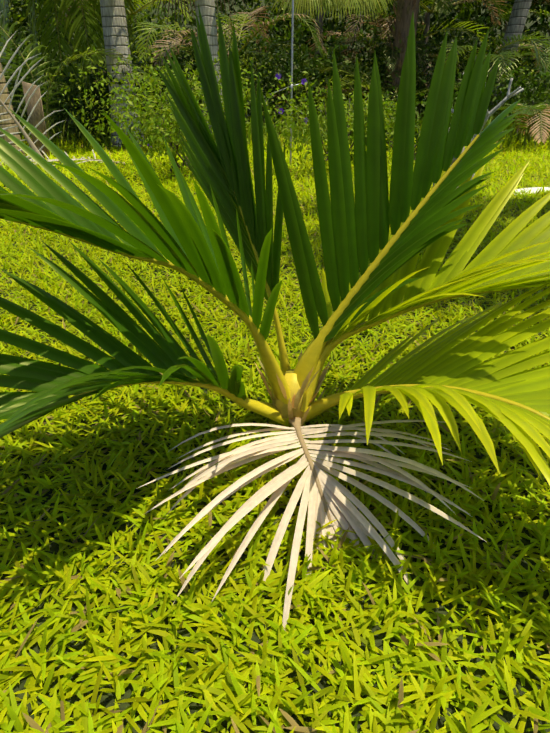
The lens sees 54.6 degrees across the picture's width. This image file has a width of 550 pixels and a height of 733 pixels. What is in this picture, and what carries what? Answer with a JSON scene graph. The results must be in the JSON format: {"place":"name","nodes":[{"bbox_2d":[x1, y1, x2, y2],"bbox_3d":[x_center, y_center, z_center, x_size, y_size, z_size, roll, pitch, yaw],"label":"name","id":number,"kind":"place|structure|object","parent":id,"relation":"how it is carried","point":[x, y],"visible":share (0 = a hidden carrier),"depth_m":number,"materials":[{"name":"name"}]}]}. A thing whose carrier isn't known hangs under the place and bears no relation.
{"place":"outdoors","nodes":[
{"label":"outdoors","id":0,"kind":"place"},
{"bbox_2d":[0,0,549,732],"bbox_3d":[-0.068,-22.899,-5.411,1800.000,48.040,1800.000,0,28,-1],"label":"ground","id":1,"kind":"structure","parent":0,"point":[106,700],"depth_m":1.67,"materials":[{"name":"green plant"}]},
{"bbox_2d":[22,81,49,158],"bbox_3d":[-4.093,-4.160,9.188,0.247,1.332,0.713,-12,30,-22],"label":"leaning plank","id":2,"kind":"object","parent":1,"relation":"on","point":[36,117],"visible":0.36,"depth_m":9.01,"materials":[{"name":"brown wood"}]},
{"bbox_2d":[0,0,531,154],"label":"palm trunks","id":3,"kind":"object","parent":1,"relation":"on","point":[114,25],"visible":0.33,"depth_m":10.36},
{"bbox_2d":[0,0,549,169],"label":"forest foliage","id":4,"kind":"object","parent":1,"relation":"on","point":[83,110],"visible":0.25,"depth_m":12.74,"materials":[{"name":"green plant"}]},
{"bbox_2d":[148,73,307,146],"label":"purple flowers","id":5,"kind":"object","parent":4,"relation":"on","point":[279,77],"visible":0.69,"depth_m":8.06,"materials":[{"name":"purple plant"}]},
{"bbox_2d":[0,0,549,138],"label":"palm fronds","id":6,"kind":"object","parent":1,"relation":"on","point":[79,40],"visible":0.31,"depth_m":12.38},
{"bbox_2d":[0,134,549,430],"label":"palm leaf stalks","id":7,"kind":"object","parent":1,"relation":"on","point":[316,353],"visible":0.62,"depth_m":2.01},
{"bbox_2d":[0,5,549,485],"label":"palm leaves","id":8,"kind":"object","parent":7,"relation":"on","point":[362,229],"visible":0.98,"depth_m":1.75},
{"bbox_2d":[136,342,484,630],"bbox_3d":[0.085,0.504,1.863,1.050,0.858,1.188,0,28,-1],"label":"dry palm frond","id":9,"kind":"object","parent":7,"relation":"attached to","point":[316,484],"visible":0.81,"depth_m":1.66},
{"bbox_2d":[0,12,549,194],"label":"dried palm frond","id":10,"kind":"object","parent":1,"relation":"on","point":[35,149],"visible":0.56,"depth_m":8.17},
{"bbox_2d":[13,0,549,175],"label":"shrub","id":11,"kind":"object","parent":1,"relation":"on","point":[403,14],"visible":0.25,"depth_m":13.20,"materials":[{"name":"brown plant"}]},
{"bbox_2d":[270,0,298,164],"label":"steel pole","id":12,"kind":"object","parent":1,"relation":"on","point":[292,31],"visible":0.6,"depth_m":8.26,"materials":[{"name":"grey metal"}]},
{"bbox_2d":[56,0,549,143],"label":"dead palm fronds","id":13,"kind":"object","parent":1,"relation":"on","point":[535,116],"visible":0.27,"depth_m":13.81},
{"bbox_2d":[451,73,523,179],"bbox_3d":[2.618,-3.133,7.153,0.651,1.446,1.257,-8,29,-15],"label":"bare frangipani","id":14,"kind":"object","parent":1,"relation":"on","point":[518,90],"visible":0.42,"depth_m":6.64,"materials":[{"name":"grey plant"}]}
]}

